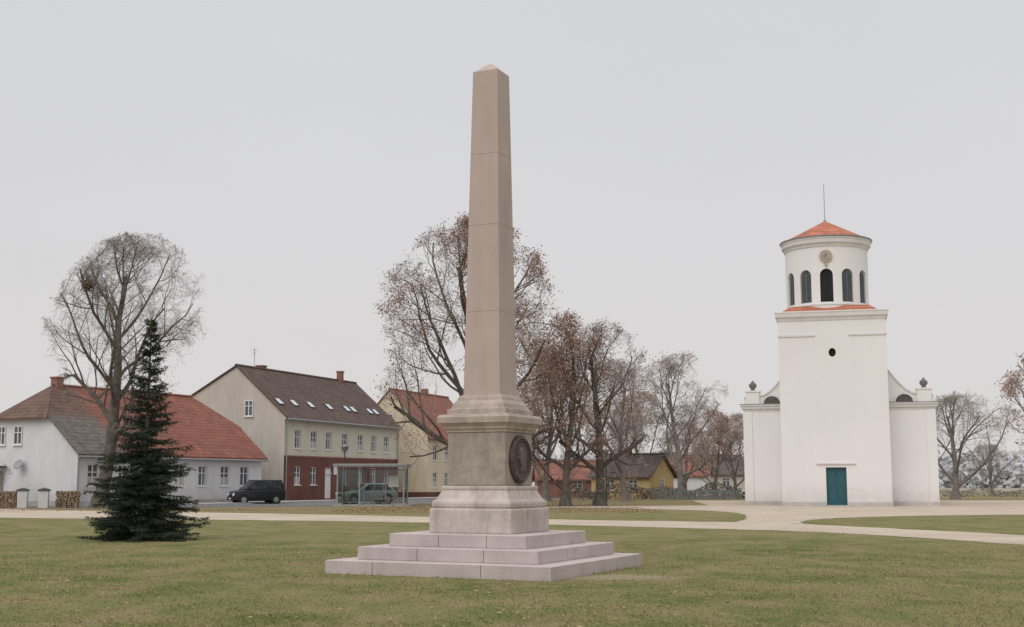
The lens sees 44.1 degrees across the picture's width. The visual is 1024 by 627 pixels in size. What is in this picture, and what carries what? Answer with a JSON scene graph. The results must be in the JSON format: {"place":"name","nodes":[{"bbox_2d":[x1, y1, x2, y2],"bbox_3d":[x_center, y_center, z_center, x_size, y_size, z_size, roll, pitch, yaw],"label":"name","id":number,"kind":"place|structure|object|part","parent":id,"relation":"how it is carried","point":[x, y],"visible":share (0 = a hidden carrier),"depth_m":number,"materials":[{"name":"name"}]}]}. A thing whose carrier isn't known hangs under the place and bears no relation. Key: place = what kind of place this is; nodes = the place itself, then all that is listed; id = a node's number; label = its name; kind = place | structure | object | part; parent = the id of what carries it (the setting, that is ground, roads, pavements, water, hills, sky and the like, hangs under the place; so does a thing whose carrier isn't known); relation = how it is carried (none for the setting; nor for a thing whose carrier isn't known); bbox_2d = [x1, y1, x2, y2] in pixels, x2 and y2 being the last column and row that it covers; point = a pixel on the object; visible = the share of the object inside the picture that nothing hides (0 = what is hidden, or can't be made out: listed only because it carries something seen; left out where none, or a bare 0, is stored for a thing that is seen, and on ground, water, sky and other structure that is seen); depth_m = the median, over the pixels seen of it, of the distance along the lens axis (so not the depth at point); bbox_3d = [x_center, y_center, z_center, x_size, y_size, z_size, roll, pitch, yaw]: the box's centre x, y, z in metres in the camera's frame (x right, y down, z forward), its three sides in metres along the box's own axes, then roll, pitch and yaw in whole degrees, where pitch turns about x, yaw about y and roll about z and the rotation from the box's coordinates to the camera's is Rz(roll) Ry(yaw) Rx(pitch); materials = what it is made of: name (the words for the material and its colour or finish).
{"place":"outdoors","nodes":[
{"label":"outdoors","id":0,"kind":"place"},
{"bbox_2d":[49,497,436,506],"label":"pavement","id":1,"kind":"structure","parent":0,"point":[251,502],"depth_m":94.66,"materials":[{"name":"concrete"}]},
{"bbox_2d":[28,498,556,507],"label":"road","id":2,"kind":"structure","parent":0,"point":[415,501],"depth_m":89.08,"materials":[{"name":"grey asphalt"}]},
{"bbox_2d":[0,491,17,507],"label":"firewood stack","id":3,"kind":"object","parent":2,"relation":"on","point":[5,502],"visible":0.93,"depth_m":78.33,"materials":[{"name":"brown wood"}]},
{"bbox_2d":[16,488,29,507],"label":"gate pillar","id":4,"kind":"structure","parent":2,"relation":"on","point":[22,497],"depth_m":77.71,"materials":[{"name":"paint"}]},
{"bbox_2d":[37,488,50,507],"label":"gate pillar","id":5,"kind":"structure","parent":2,"relation":"on","point":[43,497],"depth_m":77.71,"materials":[{"name":"paint"}]},
{"bbox_2d":[55,491,80,507],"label":"firewood stack","id":6,"kind":"object","parent":2,"relation":"on","point":[65,500],"visible":1,"depth_m":78.53,"materials":[{"name":"brown wood"}]},
{"bbox_2d":[227,480,285,503],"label":"parked van","id":7,"kind":"object","parent":2,"relation":"on","point":[272,491],"visible":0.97,"depth_m":91.53,"materials":[{"name":"paint"}]},
{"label":"side window","id":8,"kind":"part","parent":7,"relation":"part of","materials":[{"name":"black glass"}]},
{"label":"side window","id":9,"kind":"part","parent":7,"relation":"part of","materials":[{"name":"black glass"}]},
{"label":"side window","id":10,"kind":"part","parent":7,"relation":"part of","materials":[{"name":"black glass"}]},
{"bbox_2d":[341,445,348,504],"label":"street lamp","id":11,"kind":"object","parent":2,"relation":"on","point":[344,448],"visible":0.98,"depth_m":89.26,"materials":[{"name":"metal"}]},
{"bbox_2d":[335,483,397,503],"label":"parked car","id":12,"kind":"object","parent":2,"relation":"on","point":[374,490],"visible":0.77,"depth_m":92.00,"materials":[{"name":"green paint"}]},
{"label":"side window","id":13,"kind":"part","parent":12,"relation":"part of","materials":[{"name":"grey glass"}]},
{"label":"side window","id":14,"kind":"part","parent":12,"relation":"part of","materials":[{"name":"grey glass"}]},
{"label":"side window","id":15,"kind":"part","parent":12,"relation":"part of","materials":[{"name":"grey glass"}]},
{"bbox_2d":[191,348,402,500],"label":"village house","id":16,"kind":"structure","parent":0,"point":[299,429],"depth_m":106.40,"materials":[{"name":"beige paint"}]},
{"bbox_2d":[243,400,252,416],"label":"window","id":17,"kind":"structure","parent":16,"relation":"in","point":[248,406],"depth_m":103.09,"materials":[{"name":"white glass"}]},
{"bbox_2d":[294,430,301,449],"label":"window","id":18,"kind":"structure","parent":16,"relation":"in","point":[297,432],"depth_m":103.68,"materials":[{"name":"white glass"}]},
{"bbox_2d":[294,466,301,485],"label":"window","id":19,"kind":"structure","parent":16,"relation":"in","point":[297,468],"depth_m":103.18,"materials":[{"name":"white glass"}]},
{"bbox_2d":[310,467,316,485],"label":"window","id":20,"kind":"structure","parent":16,"relation":"in","point":[313,469],"depth_m":105.55,"materials":[{"name":"white glass"}]},
{"bbox_2d":[310,431,317,449],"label":"window","id":21,"kind":"structure","parent":16,"relation":"in","point":[313,433],"depth_m":106.05,"materials":[{"name":"white glass"}]},
{"bbox_2d":[325,468,331,497],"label":"door","id":22,"kind":"structure","parent":16,"relation":"in","point":[328,473],"depth_m":107.86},
{"bbox_2d":[325,432,332,450],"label":"window","id":23,"kind":"structure","parent":16,"relation":"in","point":[328,435],"depth_m":108.39,"materials":[{"name":"white glass"}]},
{"bbox_2d":[342,433,347,451],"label":"window","id":24,"kind":"structure","parent":16,"relation":"in","point":[344,436],"depth_m":111.04,"materials":[{"name":"white glass"}]},
{"bbox_2d":[343,467,346,484],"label":"window","id":25,"kind":"structure","parent":16,"relation":"in","point":[343,467],"depth_m":110.77,"materials":[{"name":"white glass"}]},
{"bbox_2d":[357,435,361,451],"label":"window","id":26,"kind":"structure","parent":16,"relation":"in","point":[359,436],"depth_m":113.57,"materials":[{"name":"white glass"}]},
{"bbox_2d":[357,468,361,484],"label":"window","id":27,"kind":"structure","parent":16,"relation":"in","point":[358,468],"depth_m":113.36,"materials":[{"name":"clear glass"}]},
{"bbox_2d":[371,468,375,482],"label":"window","id":28,"kind":"structure","parent":16,"relation":"in","point":[372,471],"depth_m":115.69,"materials":[{"name":"clear glass"}]},
{"bbox_2d":[371,436,376,452],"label":"window","id":29,"kind":"structure","parent":16,"relation":"in","point":[373,438],"depth_m":116.09,"materials":[{"name":"clear glass"}]},
{"bbox_2d":[384,468,387,482],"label":"window","id":30,"kind":"structure","parent":16,"relation":"in","point":[384,468],"depth_m":118.12,"materials":[{"name":"clear glass"}]},
{"bbox_2d":[384,436,389,453],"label":"window","id":31,"kind":"structure","parent":16,"relation":"in","point":[385,438],"depth_m":118.32,"materials":[{"name":"clear glass"}]},
{"bbox_2d":[377,388,452,497],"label":"village house","id":32,"kind":"structure","parent":0,"point":[430,479],"depth_m":125.62,"materials":[{"name":"beige paint"}]},
{"bbox_2d":[433,445,436,460],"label":"window","id":33,"kind":"structure","parent":32,"relation":"in","point":[434,446],"depth_m":126.07,"materials":[{"name":"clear glass"}]},
{"bbox_2d":[433,473,437,488],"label":"window","id":34,"kind":"structure","parent":32,"relation":"in","point":[434,474],"depth_m":125.77,"materials":[{"name":"clear glass"}]},
{"bbox_2d":[445,446,447,461],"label":"window","id":35,"kind":"structure","parent":32,"relation":"in","point":[446,450],"depth_m":128.73,"materials":[{"name":"clear glass"}]},
{"bbox_2d":[445,473,447,485],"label":"window","id":36,"kind":"structure","parent":32,"relation":"in","point":[446,474],"depth_m":128.47,"materials":[{"name":"clear glass"}]},
{"bbox_2d":[0,485,1023,626],"bbox_3d":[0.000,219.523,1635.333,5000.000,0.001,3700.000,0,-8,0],"label":"ground","id":37,"kind":"structure","parent":0,"point":[354,532],"depth_m":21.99,"materials":[{"name":"green plant"}]},
{"bbox_2d":[0,463,12,486],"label":"bare tree","id":38,"kind":"object","parent":37,"relation":"on","point":[10,473],"visible":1,"depth_m":80.84,"materials":[{"name":"plant"}]},
{"bbox_2d":[40,232,206,507],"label":"bare tree","id":39,"kind":"object","parent":37,"relation":"on","point":[113,379],"visible":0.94,"depth_m":78.77,"materials":[{"name":"brown plant"}]},
{"bbox_2d":[81,274,93,291],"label":"bird nest","id":40,"kind":"object","parent":39,"relation":"in","point":[89,284],"visible":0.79,"depth_m":78.41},
{"bbox_2d":[0,376,268,506],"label":"village house","id":41,"kind":"structure","parent":37,"relation":"on","point":[225,456],"depth_m":85.53,"materials":[{"name":"white paint"}]},
{"bbox_2d":[0,471,3,490],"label":"door","id":42,"kind":"structure","parent":41,"relation":"in","point":[1,488],"depth_m":84.48,"materials":[{"name":"brown wood"}]},
{"bbox_2d":[0,426,5,445],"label":"window","id":43,"kind":"structure","parent":41,"relation":"in","point":[2,428],"depth_m":84.95,"materials":[{"name":"clear glass"}]},
{"bbox_2d":[12,426,22,445],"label":"window","id":44,"kind":"structure","parent":41,"relation":"in","point":[18,430],"depth_m":84.25,"materials":[{"name":"clear glass"}]},
{"bbox_2d":[86,464,97,487],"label":"window","id":45,"kind":"structure","parent":41,"relation":"in","point":[92,472],"depth_m":82.58,"materials":[{"name":"clear glass"}]},
{"bbox_2d":[118,465,127,478],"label":"window","id":46,"kind":"structure","parent":41,"relation":"in","point":[119,474],"depth_m":84.86,"materials":[{"name":"white glass"}]},
{"bbox_2d":[175,465,184,486],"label":"window","id":47,"kind":"structure","parent":41,"relation":"in","point":[179,480],"depth_m":89.64,"materials":[{"name":"white glass"}]},
{"bbox_2d":[197,466,207,486],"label":"window","id":48,"kind":"structure","parent":41,"relation":"in","point":[202,470],"depth_m":91.77,"materials":[{"name":"white glass"}]},
{"bbox_2d":[220,466,229,486],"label":"window","id":49,"kind":"structure","parent":41,"relation":"in","point":[224,469],"depth_m":93.87,"materials":[{"name":"white glass"}]},
{"bbox_2d":[239,466,247,486],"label":"window","id":50,"kind":"structure","parent":41,"relation":"in","point":[243,470],"depth_m":95.75,"materials":[{"name":"white glass"}]},
{"bbox_2d":[77,318,210,541],"bbox_3d":[-10.298,3.407,35.508,3.704,6.600,3.447,0,-8,0],"label":"spruce tree","id":51,"kind":"object","parent":37,"relation":"on","point":[143,489],"visible":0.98,"depth_m":35.02,"materials":[{"name":"green plant"}]},
{"bbox_2d":[331,464,411,505],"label":"bus shelter","id":52,"kind":"object","parent":37,"relation":"on","point":[394,480],"visible":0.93,"depth_m":85.73,"materials":[{"name":"metal"}]},
{"bbox_2d":[325,64,640,581],"bbox_3d":[-0.405,-0.039,23.935,4.350,9.700,4.350,-4,-8,25],"label":"obelisk monument","id":53,"kind":"object","parent":37,"relation":"on","point":[489,514],"visible":0.98,"depth_m":23.15,"materials":[{"name":"stone"}]},
{"bbox_2d":[373,212,610,505],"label":"autumn tree","id":54,"kind":"object","parent":37,"relation":"on","point":[460,270],"visible":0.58,"depth_m":84.25,"materials":[{"name":"brown plant"}]},
{"bbox_2d":[0,500,1023,626],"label":"fallen leaves","id":55,"kind":"object","parent":37,"relation":"on","point":[429,508],"visible":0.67,"depth_m":29.96,"materials":[{"name":"brown plant"}]},
{"bbox_2d":[516,349,592,500],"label":"autumn tree","id":56,"kind":"object","parent":37,"relation":"on","point":[545,495],"visible":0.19,"depth_m":104.72,"materials":[{"name":"brown plant"}]},
{"bbox_2d":[532,460,595,497],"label":"barn","id":57,"kind":"structure","parent":37,"relation":"on","point":[554,488],"depth_m":127.12,"materials":[{"name":"brick"}]},
{"bbox_2d":[572,481,582,490],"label":"window","id":58,"kind":"structure","parent":57,"relation":"in","point":[579,484],"depth_m":127.13,"materials":[{"name":"white glass"}]},
{"bbox_2d":[521,307,619,505],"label":"autumn tree","id":59,"kind":"object","parent":37,"relation":"on","point":[568,441],"visible":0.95,"depth_m":83.03,"materials":[{"name":"brown plant"}]},
{"bbox_2d":[543,314,651,505],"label":"autumn tree","id":60,"kind":"object","parent":37,"relation":"on","point":[601,464],"visible":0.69,"depth_m":84.76,"materials":[{"name":"brown plant"}]},
{"bbox_2d":[603,448,608,500],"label":"street lamp","id":61,"kind":"object","parent":37,"relation":"on","point":[605,450],"visible":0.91,"depth_m":99.21,"materials":[{"name":"metal"}]},
{"bbox_2d":[576,355,658,500],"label":"autumn tree","id":62,"kind":"object","parent":37,"relation":"on","point":[625,495],"visible":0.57,"depth_m":104.94,"materials":[{"name":"brown plant"}]},
{"bbox_2d":[587,450,677,498],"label":"village house","id":63,"kind":"structure","parent":37,"relation":"on","point":[654,475],"depth_m":119.67,"materials":[{"name":"yellow paint"}]},
{"bbox_2d":[607,480,613,490],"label":"window","id":64,"kind":"structure","parent":63,"relation":"in","point":[612,481],"depth_m":119.93,"materials":[{"name":"white glass"}]},
{"bbox_2d":[629,480,636,490],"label":"window","id":65,"kind":"structure","parent":63,"relation":"in","point":[634,483],"depth_m":118.67,"materials":[{"name":"white glass"}]},
{"bbox_2d":[660,479,664,489],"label":"window","id":66,"kind":"structure","parent":63,"relation":"in","point":[662,483],"depth_m":119.77,"materials":[{"name":"white glass"}]},
{"bbox_2d":[603,390,680,470],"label":"autumn tree","id":67,"kind":"object","parent":37,"relation":"on","point":[646,440],"visible":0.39,"depth_m":121.10,"materials":[{"name":"brown plant"}]},
{"bbox_2d":[569,482,740,499],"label":"hedge","id":68,"kind":"object","parent":37,"relation":"on","point":[609,489],"visible":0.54,"depth_m":115.92,"materials":[{"name":"brown plant"}]},
{"bbox_2d":[635,351,733,499],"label":"autumn tree","id":69,"kind":"object","parent":37,"relation":"on","point":[670,368],"visible":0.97,"depth_m":116.25,"materials":[{"name":"brown plant"}]},
{"bbox_2d":[662,420,706,490],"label":"autumn tree","id":70,"kind":"object","parent":37,"relation":"on","point":[687,462],"visible":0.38,"depth_m":132.90,"materials":[{"name":"brown plant"}]},
{"bbox_2d":[653,489,743,498],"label":"garden fence","id":71,"kind":"object","parent":37,"relation":"on","point":[698,491],"visible":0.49,"depth_m":112.08,"materials":[{"name":"paint"}]},
{"bbox_2d":[686,407,743,497],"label":"autumn tree","id":72,"kind":"object","parent":37,"relation":"on","point":[718,441],"visible":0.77,"depth_m":126.61,"materials":[{"name":"brown plant"}]},
{"bbox_2d":[709,411,744,493],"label":"autumn tree","id":73,"kind":"object","parent":37,"relation":"on","point":[735,418],"visible":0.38,"depth_m":130.98,"materials":[{"name":"brown plant"}]},
{"bbox_2d":[532,449,1023,484],"bbox_3d":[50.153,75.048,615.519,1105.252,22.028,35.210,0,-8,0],"label":"treeline","id":74,"kind":"object","parent":37,"relation":"on","point":[1020,452],"visible":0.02,"depth_m":609.58,"materials":[{"name":"plant"}]},
{"bbox_2d":[548,500,1023,523],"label":"gravel forecourt","id":75,"kind":"structure","parent":37,"relation":"on","point":[760,513],"depth_m":73.19,"materials":[{"name":"beige gravel"}]},
{"bbox_2d":[935,389,1023,498],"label":"bare tree","id":76,"kind":"object","parent":37,"relation":"on","point":[948,400],"visible":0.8,"depth_m":117.09,"materials":[{"name":"brown plant"}]},
{"bbox_2d":[938,457,1023,487],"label":"treeline","id":77,"kind":"object","parent":37,"relation":"on","point":[1014,480],"visible":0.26,"depth_m":317.61,"materials":[{"name":"grey plant"}]},
{"bbox_2d":[939,487,1023,496],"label":"hedge","id":78,"kind":"object","parent":37,"relation":"on","point":[994,494],"visible":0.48,"depth_m":134.24,"materials":[{"name":"plant"}]},
{"bbox_2d":[961,442,1023,495],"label":"bare tree","id":79,"kind":"object","parent":37,"relation":"on","point":[989,468],"visible":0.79,"depth_m":148.83,"materials":[{"name":"brown plant"}]},
{"bbox_2d":[989,346,1023,450],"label":"autumn tree","id":80,"kind":"object","parent":37,"relation":"on","point":[1011,382],"visible":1,"depth_m":93.58,"materials":[{"name":"brown plant"}]},
{"bbox_2d":[0,509,1023,544],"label":"gravel path","id":81,"kind":"structure","parent":0,"point":[950,535],"depth_m":48.75,"materials":[{"name":"beige gravel"}]},
{"bbox_2d":[0,0,1023,459],"label":"sky","id":82,"kind":"structure","parent":0,"point":[664,153],"materials":[{"name":"grey"}]},
{"bbox_2d":[663,451,713,495],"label":"village house","id":83,"kind":"structure","parent":0,"point":[693,483],"depth_m":147.26,"materials":[{"name":"white paint"}]},
{"bbox_2d":[711,454,744,493],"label":"village house","id":84,"kind":"structure","parent":0,"point":[739,477],"depth_m":164.77,"materials":[{"name":"white paint"}]},
{"bbox_2d":[723,478,729,485],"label":"window","id":85,"kind":"structure","parent":84,"relation":"in","point":[725,481],"depth_m":164.67,"materials":[{"name":"white glass"}]},
{"bbox_2d":[740,184,940,505],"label":"church","id":86,"kind":"structure","parent":0,"point":[838,414],"depth_m":84.74,"materials":[{"name":"paint"}]},
{"bbox_2d":[762,394,779,403],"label":"lunette window","id":87,"kind":"structure","parent":86,"relation":"in","point":[771,398],"depth_m":87.35,"materials":[{"name":"white glass"}]},
{"bbox_2d":[790,274,794,305],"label":"belfry window","id":88,"kind":"structure","parent":86,"relation":"in","point":[792,298],"depth_m":88.19,"materials":[{"name":"grey glass"}]},
{"bbox_2d":[801,271,811,303],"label":"belfry window","id":89,"kind":"structure","parent":86,"relation":"in","point":[806,276],"depth_m":86.97,"materials":[{"name":"grey glass"}]},
{"bbox_2d":[820,269,833,301],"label":"belfry window","id":90,"kind":"structure","parent":86,"relation":"in","point":[826,275],"depth_m":86.31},
{"bbox_2d":[829,348,835,356],"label":"oval window","id":91,"kind":"structure","parent":86,"relation":"in","point":[832,352],"depth_m":85.08,"materials":[{"name":"black glass"}]},
{"bbox_2d":[826,467,847,504],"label":"door","id":92,"kind":"structure","parent":86,"relation":"in","point":[836,491],"depth_m":83.86,"materials":[{"name":"wood"}]},
{"bbox_2d":[842,269,852,301],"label":"belfry window","id":93,"kind":"structure","parent":86,"relation":"in","point":[846,274],"depth_m":86.31,"materials":[{"name":"grey glass"}]},
{"bbox_2d":[859,271,865,303],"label":"belfry window","id":94,"kind":"structure","parent":86,"relation":"in","point":[861,276],"depth_m":87.03,"materials":[{"name":"grey glass"}]},
{"bbox_2d":[894,392,914,401],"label":"lunette window","id":95,"kind":"structure","parent":86,"relation":"in","point":[903,396],"depth_m":85.18,"materials":[{"name":"white glass"}]}
]}

